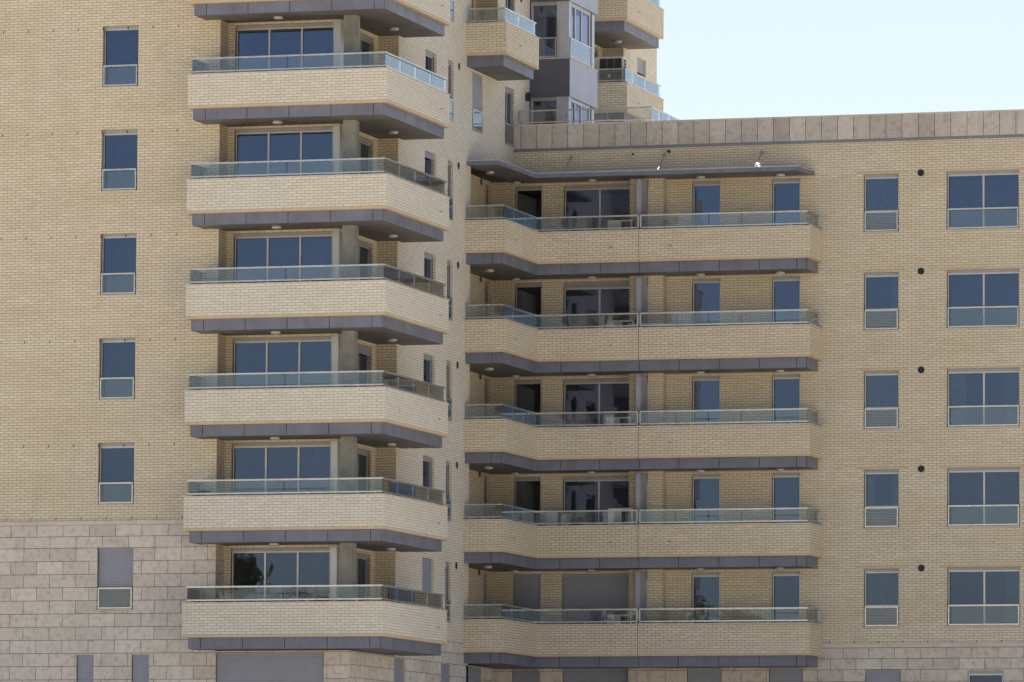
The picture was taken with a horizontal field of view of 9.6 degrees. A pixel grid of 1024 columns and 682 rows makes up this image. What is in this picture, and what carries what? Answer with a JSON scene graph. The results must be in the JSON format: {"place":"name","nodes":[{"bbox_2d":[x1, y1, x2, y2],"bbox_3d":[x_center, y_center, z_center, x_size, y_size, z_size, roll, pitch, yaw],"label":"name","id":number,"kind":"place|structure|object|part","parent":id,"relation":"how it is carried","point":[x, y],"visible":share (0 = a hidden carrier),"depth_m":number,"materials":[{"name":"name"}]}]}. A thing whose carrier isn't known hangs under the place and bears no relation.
{"place":"outdoors","nodes":[
{"label":"outdoors","id":0,"kind":"place"},
{"bbox_2d":[657,0,1023,119],"label":"sky","id":1,"kind":"structure","parent":0,"point":[717,59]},
{"label":"forecourt","id":2,"kind":"structure","parent":0,"visible":0},
{"bbox_2d":[0,0,663,681],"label":"apartment tower","id":3,"kind":"structure","parent":2,"relation":"on","point":[160,282],"depth_m":176.12,"materials":[{"name":"brick"}]},
{"bbox_2d":[77,655,93,681],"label":"window","id":4,"kind":"structure","parent":3,"relation":"in","point":[84,662],"depth_m":175.68,"materials":[{"name":"metal"}]},
{"bbox_2d":[96,548,132,609],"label":"window","id":5,"kind":"structure","parent":3,"relation":"in","point":[115,565],"depth_m":175.68,"materials":[{"name":"metal"}]},
{"bbox_2d":[98,442,133,504],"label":"window","id":6,"kind":"structure","parent":3,"relation":"in","point":[116,461],"depth_m":176.02,"materials":[{"name":"glass"}]},
{"bbox_2d":[99,338,135,399],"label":"window","id":7,"kind":"structure","parent":3,"relation":"in","point":[117,363],"depth_m":176.28,"materials":[{"name":"glass"}]},
{"bbox_2d":[100,233,136,295],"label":"window","id":8,"kind":"structure","parent":3,"relation":"in","point":[118,271],"depth_m":176.54,"materials":[{"name":"glass"}]},
{"bbox_2d":[101,129,137,191],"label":"window","id":9,"kind":"structure","parent":3,"relation":"in","point":[120,147],"depth_m":176.80,"materials":[{"name":"glass"}]},
{"bbox_2d":[102,25,138,87],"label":"window","id":10,"kind":"structure","parent":3,"relation":"in","point":[121,43],"depth_m":177.10,"materials":[{"name":"glass"}]},
{"bbox_2d":[132,655,148,681],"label":"window","id":11,"kind":"structure","parent":3,"relation":"in","point":[140,663],"depth_m":175.21,"materials":[{"name":"metal"}]},
{"bbox_2d":[216,652,323,681],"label":"roller shutter","id":12,"kind":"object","parent":3,"relation":"in","point":[249,666],"depth_m":174.14,"materials":[{"name":"metal"}]},
{"bbox_2d":[273,16,282,19],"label":"ceiling lamp","id":13,"kind":"object","parent":3,"relation":"attached to","point":[278,17],"visible":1,"depth_m":175.37,"materials":[{"name":"white glass"}]},
{"bbox_2d":[231,547,329,637],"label":"balcony door","id":14,"kind":"structure","parent":3,"relation":"in","point":[303,565],"depth_m":175.12,"materials":[{"name":"glass"}]},
{"bbox_2d":[232,442,329,530],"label":"balcony door","id":15,"kind":"structure","parent":3,"relation":"in","point":[274,460],"depth_m":175.38,"materials":[{"name":"glass"}]},
{"bbox_2d":[233,336,330,424],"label":"balcony door","id":16,"kind":"structure","parent":3,"relation":"in","point":[274,354],"depth_m":175.64,"materials":[{"name":"glass"}]},
{"bbox_2d":[234,231,331,318],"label":"balcony door","id":17,"kind":"structure","parent":3,"relation":"in","point":[287,248],"depth_m":175.89,"materials":[{"name":"glass"}]},
{"bbox_2d":[235,127,332,212],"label":"balcony door","id":18,"kind":"structure","parent":3,"relation":"in","point":[306,143],"depth_m":176.19,"materials":[{"name":"glass"}]},
{"bbox_2d":[236,22,332,107],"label":"balcony door","id":19,"kind":"structure","parent":3,"relation":"in","point":[301,38],"depth_m":176.45,"materials":[{"name":"glass"}]},
{"bbox_2d":[356,553,367,600],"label":"balcony door","id":20,"kind":"structure","parent":3,"relation":"in","point":[361,559],"depth_m":177.23,"materials":[{"name":"glass"}]},
{"bbox_2d":[357,448,368,493],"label":"balcony door","id":21,"kind":"structure","parent":3,"relation":"in","point":[362,455],"depth_m":177.53,"materials":[{"name":"glass"}]},
{"bbox_2d":[358,344,369,386],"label":"balcony door","id":22,"kind":"structure","parent":3,"relation":"in","point":[363,351],"depth_m":177.79,"materials":[{"name":"metal"}]},
{"bbox_2d":[358,241,370,279],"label":"balcony door","id":23,"kind":"structure","parent":3,"relation":"in","point":[364,248],"depth_m":178.05,"materials":[{"name":"glass"}]},
{"bbox_2d":[359,137,370,209],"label":"balcony door","id":24,"kind":"structure","parent":3,"relation":"in","point":[364,145],"depth_m":178.32,"materials":[{"name":"glass"}]},
{"bbox_2d":[360,34,371,103],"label":"balcony door","id":25,"kind":"structure","parent":3,"relation":"in","point":[365,42],"depth_m":178.62,"materials":[{"name":"glass"}]},
{"bbox_2d":[394,658,402,681],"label":"window","id":26,"kind":"structure","parent":3,"relation":"in","point":[398,663],"depth_m":178.14,"materials":[{"name":"metal"}]},
{"bbox_2d":[422,558,430,591],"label":"window","id":27,"kind":"structure","parent":3,"relation":"in","point":[426,563],"depth_m":181.08,"materials":[{"name":"metal"}]},
{"bbox_2d":[423,354,431,382],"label":"window","id":28,"kind":"structure","parent":3,"relation":"in","point":[427,377],"depth_m":181.88,"materials":[{"name":"glass"}]},
{"bbox_2d":[423,456,431,495],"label":"window","id":29,"kind":"structure","parent":3,"relation":"in","point":[427,461],"depth_m":181.65,"materials":[{"name":"glass"}]},
{"bbox_2d":[424,253,432,278],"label":"window","id":30,"kind":"structure","parent":3,"relation":"in","point":[428,265],"depth_m":182.14,"materials":[{"name":"glass"}]},
{"bbox_2d":[425,50,433,71],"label":"window","id":31,"kind":"structure","parent":3,"relation":"in","point":[429,57],"depth_m":182.66,"materials":[{"name":"glass"}]},
{"bbox_2d":[425,152,433,187],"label":"window","id":32,"kind":"structure","parent":3,"relation":"in","point":[429,157],"depth_m":182.41,"materials":[{"name":"glass"}]},
{"bbox_2d":[441,664,448,681],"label":"window","id":33,"kind":"structure","parent":3,"relation":"in","point":[444,668],"depth_m":182.63,"materials":[{"name":"metal"}]},
{"bbox_2d":[445,562,450,622],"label":"window","id":34,"kind":"structure","parent":3,"relation":"in","point":[447,603],"depth_m":183.12,"materials":[{"name":"metal"}]},
{"bbox_2d":[446,361,451,421],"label":"window","id":35,"kind":"structure","parent":3,"relation":"in","point":[448,400],"depth_m":183.66,"materials":[{"name":"glass"}]},
{"bbox_2d":[446,461,451,521],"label":"window","id":36,"kind":"structure","parent":3,"relation":"in","point":[448,502],"depth_m":183.48,"materials":[{"name":"metal"}]},
{"bbox_2d":[447,260,452,320],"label":"window","id":37,"kind":"structure","parent":3,"relation":"in","point":[448,262],"depth_m":183.98,"materials":[{"name":"metal"}]},
{"bbox_2d":[448,161,452,220],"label":"window","id":38,"kind":"structure","parent":3,"relation":"in","point":[449,162],"depth_m":184.22,"materials":[{"name":"glass"}]},
{"bbox_2d":[448,61,453,121],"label":"window","id":39,"kind":"structure","parent":3,"relation":"in","point":[449,63],"depth_m":184.52,"materials":[{"name":"glass"}]},
{"bbox_2d":[450,0,453,21],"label":"window","id":40,"kind":"structure","parent":3,"relation":"in","point":[451,1],"depth_m":184.61,"materials":[{"name":"glass"}]},
{"bbox_2d":[468,666,480,681],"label":"window","id":41,"kind":"structure","parent":3,"relation":"in","point":[474,673],"depth_m":185.65,"materials":[{"name":"metal"}]},
{"bbox_2d":[472,73,482,134],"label":"window","id":42,"kind":"structure","parent":3,"relation":"in","point":[477,116],"depth_m":187.10,"materials":[{"name":"metal"}]},
{"bbox_2d":[483,574,485,618],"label":"balcony door","id":43,"kind":"structure","parent":3,"relation":"in","point":[484,609],"depth_m":189.31,"materials":[{"name":"metal"}]},
{"bbox_2d":[484,379,486,418],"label":"balcony door","id":44,"kind":"structure","parent":3,"relation":"in","point":[485,379],"depth_m":190.00,"materials":[{"name":"metal"}]},
{"bbox_2d":[484,476,486,518],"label":"balcony door","id":45,"kind":"structure","parent":3,"relation":"in","point":[485,477],"depth_m":189.72,"materials":[{"name":"metal"}]},
{"bbox_2d":[485,282,487,352],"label":"balcony door","id":46,"kind":"structure","parent":3,"relation":"in","point":[486,283],"depth_m":190.28,"materials":[{"name":"metal"}]},
{"bbox_2d":[486,185,487,219],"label":"balcony door","id":47,"kind":"structure","parent":3,"relation":"in","point":[486,185],"depth_m":190.56,"materials":[{"name":"glass"}]},
{"bbox_2d":[471,87,513,172],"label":"window","id":48,"kind":"structure","parent":3,"relation":"in","point":[509,128],"depth_m":190.65,"materials":[{"name":"glass"}]},
{"bbox_2d":[506,0,512,9],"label":"window","id":49,"kind":"structure","parent":3,"relation":"in","point":[509,3],"depth_m":191.12,"materials":[{"name":"glass"}]},
{"bbox_2d":[525,92,530,100],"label":"wall lamp","id":50,"kind":"object","parent":3,"relation":"attached to","point":[527,96],"visible":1,"depth_m":192.14,"materials":[{"name":"black plastic"}]},
{"bbox_2d":[529,96,593,124],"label":"bay window","id":51,"kind":"structure","parent":3,"relation":"in","point":[561,102],"depth_m":192.62,"materials":[{"name":"glass"}]},
{"bbox_2d":[530,1,594,67],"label":"bay window","id":52,"kind":"structure","parent":3,"relation":"in","point":[563,28],"depth_m":192.85,"materials":[{"name":"metal"}]},
{"bbox_2d":[594,57,626,113],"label":"air condenser","id":53,"kind":"object","parent":3,"relation":"on","point":[608,62],"visible":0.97,"depth_m":199.99,"materials":[{"name":"white metal"}]},
{"bbox_2d":[637,58,643,75],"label":"window","id":54,"kind":"structure","parent":3,"relation":"in","point":[640,63],"depth_m":206.19,"materials":[{"name":"metal"}]},
{"bbox_3d":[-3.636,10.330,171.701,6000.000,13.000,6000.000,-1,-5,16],"label":"ground","id":55,"kind":"structure","parent":0,"visible":0},
{"bbox_2d":[462,106,1023,681],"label":"apartment wing","id":56,"kind":"structure","parent":55,"relation":"on","point":[880,420],"depth_m":187.09,"materials":[{"name":"beige brick"}]},
{"bbox_2d":[513,669,538,681],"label":"window","id":57,"kind":"structure","parent":56,"relation":"in","point":[519,675],"depth_m":189.26,"materials":[{"name":"metal"}]},
{"bbox_2d":[514,574,539,654],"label":"balcony door","id":58,"kind":"structure","parent":56,"relation":"in","point":[526,586],"depth_m":189.49,"materials":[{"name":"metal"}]},
{"bbox_2d":[515,379,540,426],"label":"balcony door","id":59,"kind":"structure","parent":56,"relation":"in","point":[527,392],"depth_m":190.09,"materials":[{"name":"glass"}]},
{"bbox_2d":[514,477,565,558],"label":"balcony door","id":60,"kind":"structure","parent":56,"relation":"in","point":[527,490],"depth_m":189.82,"materials":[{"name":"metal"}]},
{"bbox_2d":[515,283,566,329],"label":"balcony door","id":61,"kind":"structure","parent":56,"relation":"in","point":[528,296],"depth_m":190.37,"materials":[{"name":"glass"}]},
{"bbox_2d":[516,186,566,231],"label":"balcony door","id":62,"kind":"structure","parent":56,"relation":"in","point":[528,198],"depth_m":190.63,"materials":[{"name":"glass"}]},
{"bbox_2d":[546,512,560,525],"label":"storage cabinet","id":63,"kind":"object","parent":56,"relation":"on","point":[553,517],"visible":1,"depth_m":188.38,"materials":[{"name":"white plastic"}]},
{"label":"door","id":64,"kind":"part","parent":63,"relation":"part of","materials":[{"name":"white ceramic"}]},
{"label":"door","id":65,"kind":"part","parent":63,"relation":"part of","materials":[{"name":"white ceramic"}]},
{"bbox_2d":[561,514,570,524],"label":"storage cabinet","id":66,"kind":"object","parent":56,"relation":"on","point":[565,518],"visible":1,"depth_m":188.27,"materials":[{"name":"white plastic"}]},
{"bbox_2d":[563,669,627,681],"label":"window","id":67,"kind":"structure","parent":56,"relation":"in","point":[569,675],"depth_m":188.66,"materials":[{"name":"metal"}]},
{"bbox_2d":[563,379,628,459],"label":"balcony door","id":68,"kind":"structure","parent":56,"relation":"in","point":[589,395],"depth_m":189.49,"materials":[{"name":"glass"}]},
{"bbox_2d":[563,476,628,524],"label":"balcony door","id":69,"kind":"structure","parent":56,"relation":"in","point":[582,493],"depth_m":189.21,"materials":[{"name":"glass"}]},
{"bbox_2d":[563,574,628,623],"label":"balcony door","id":70,"kind":"structure","parent":56,"relation":"in","point":[596,591],"depth_m":188.89,"materials":[{"name":"metal"}]},
{"bbox_2d":[564,184,629,263],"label":"balcony door","id":71,"kind":"structure","parent":56,"relation":"in","point":[591,200],"depth_m":190.05,"materials":[{"name":"glass"}]},
{"bbox_2d":[564,281,629,361],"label":"balcony door","id":72,"kind":"structure","parent":56,"relation":"in","point":[585,297],"depth_m":189.77,"materials":[{"name":"glass"}]},
{"bbox_2d":[598,316,604,327],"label":"leaning board","id":73,"kind":"object","parent":56,"relation":"on","point":[601,320],"visible":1,"depth_m":189.25,"materials":[{"name":"white wood"}]},
{"bbox_2d":[606,316,612,327],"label":"leaning board","id":74,"kind":"object","parent":56,"relation":"on","point":[610,318],"visible":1,"depth_m":189.21,"materials":[{"name":"white ceramic"}]},
{"bbox_2d":[606,417,633,425],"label":"air condenser","id":75,"kind":"object","parent":56,"relation":"on","point":[618,420],"visible":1,"depth_m":187.91,"materials":[{"name":"white metal"}]},
{"bbox_2d":[607,614,634,656],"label":"air condenser","id":76,"kind":"object","parent":56,"relation":"on","point":[631,617],"visible":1,"depth_m":187.37,"materials":[{"name":"white metal"}]},
{"bbox_2d":[608,220,634,262],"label":"air condenser","id":77,"kind":"object","parent":56,"relation":"on","point":[619,223],"visible":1,"depth_m":188.45,"materials":[{"name":"white metal"}]},
{"bbox_2d":[608,508,635,557],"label":"air condenser","id":78,"kind":"object","parent":56,"relation":"on","point":[622,516],"visible":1,"depth_m":187.62,"materials":[{"name":"white metal"}]},
{"bbox_2d":[609,320,635,360],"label":"air condenser","id":79,"kind":"object","parent":56,"relation":"on","point":[621,322],"visible":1,"depth_m":188.16,"materials":[{"name":"white metal"}]},
{"bbox_2d":[687,668,721,681],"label":"window","id":80,"kind":"structure","parent":56,"relation":"in","point":[707,674],"depth_m":187.65,"materials":[{"name":"metal"}]},
{"bbox_2d":[692,278,719,325],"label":"balcony door","id":81,"kind":"structure","parent":56,"relation":"in","point":[706,292],"depth_m":188.80,"materials":[{"name":"glass"}]},
{"bbox_2d":[692,376,719,457],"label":"balcony door","id":82,"kind":"structure","parent":56,"relation":"in","point":[705,389],"depth_m":188.48,"materials":[{"name":"glass"}]},
{"bbox_2d":[692,474,719,556],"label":"balcony door","id":83,"kind":"structure","parent":56,"relation":"in","point":[705,487],"depth_m":188.25,"materials":[{"name":"glass"}]},
{"bbox_2d":[692,572,719,622],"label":"balcony door","id":84,"kind":"structure","parent":56,"relation":"in","point":[705,585],"depth_m":187.97,"materials":[{"name":"glass"}]},
{"bbox_2d":[693,181,720,260],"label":"balcony door","id":85,"kind":"structure","parent":56,"relation":"in","point":[706,194],"depth_m":189.03,"materials":[{"name":"glass"}]},
{"bbox_2d":[772,178,799,258],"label":"balcony door","id":86,"kind":"structure","parent":56,"relation":"in","point":[785,192],"depth_m":188.34,"materials":[{"name":"glass"}]},
{"bbox_2d":[772,276,799,357],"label":"balcony door","id":87,"kind":"structure","parent":56,"relation":"in","point":[785,290],"depth_m":188.06,"materials":[{"name":"glass"}]},
{"bbox_2d":[772,374,799,456],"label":"balcony door","id":88,"kind":"structure","parent":56,"relation":"in","point":[785,388],"depth_m":187.79,"materials":[{"name":"glass"}]},
{"bbox_2d":[772,473,799,522],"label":"balcony door","id":89,"kind":"structure","parent":56,"relation":"in","point":[785,486],"depth_m":187.51,"materials":[{"name":"glass"}]},
{"bbox_2d":[772,571,799,655],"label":"balcony door","id":90,"kind":"structure","parent":56,"relation":"in","point":[785,585],"depth_m":187.24,"materials":[{"name":"glass"}]},
{"bbox_2d":[769,668,802,681],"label":"window","id":91,"kind":"structure","parent":56,"relation":"in","point":[775,674],"depth_m":186.96,"materials":[{"name":"metal"}]},
{"bbox_2d":[864,174,898,232],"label":"window","id":92,"kind":"structure","parent":56,"relation":"in","point":[881,192],"depth_m":187.51,"materials":[{"name":"glass"}]},
{"bbox_2d":[864,272,898,330],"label":"window","id":93,"kind":"structure","parent":56,"relation":"in","point":[881,290],"depth_m":187.24,"materials":[{"name":"glass"}]},
{"bbox_2d":[864,371,898,429],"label":"window","id":94,"kind":"structure","parent":56,"relation":"in","point":[881,388],"depth_m":186.96,"materials":[{"name":"glass"}]},
{"bbox_2d":[864,470,898,528],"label":"window","id":95,"kind":"structure","parent":56,"relation":"in","point":[881,487],"depth_m":186.69,"materials":[{"name":"glass"}]},
{"bbox_2d":[864,569,898,627],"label":"window","id":96,"kind":"structure","parent":56,"relation":"in","point":[881,586],"depth_m":186.42,"materials":[{"name":"glass"}]},
{"bbox_2d":[866,670,900,681],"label":"window","id":97,"kind":"structure","parent":56,"relation":"in","point":[871,675],"depth_m":186.10,"materials":[{"name":"metal"}]},
{"bbox_2d":[946,170,1018,229],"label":"window","id":98,"kind":"structure","parent":56,"relation":"in","point":[976,200],"depth_m":186.60,"materials":[{"name":"glass"}]},
{"bbox_2d":[947,269,1019,328],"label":"window","id":99,"kind":"structure","parent":56,"relation":"in","point":[988,298],"depth_m":186.33,"materials":[{"name":"glass"}]},
{"bbox_2d":[947,368,1019,427],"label":"window","id":100,"kind":"structure","parent":56,"relation":"in","point":[983,397],"depth_m":186.05,"materials":[{"name":"glass"}]},
{"bbox_2d":[947,467,1019,526],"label":"window","id":101,"kind":"structure","parent":56,"relation":"in","point":[977,497],"depth_m":185.78,"materials":[{"name":"glass"}]},
{"bbox_2d":[947,567,1019,626],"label":"window","id":102,"kind":"structure","parent":56,"relation":"in","point":[977,596],"depth_m":185.55,"materials":[{"name":"glass"}]},
{"bbox_2d":[968,671,1002,681],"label":"window","id":103,"kind":"structure","parent":56,"relation":"in","point":[973,676],"depth_m":185.24,"materials":[{"name":"metal"}]}
]}

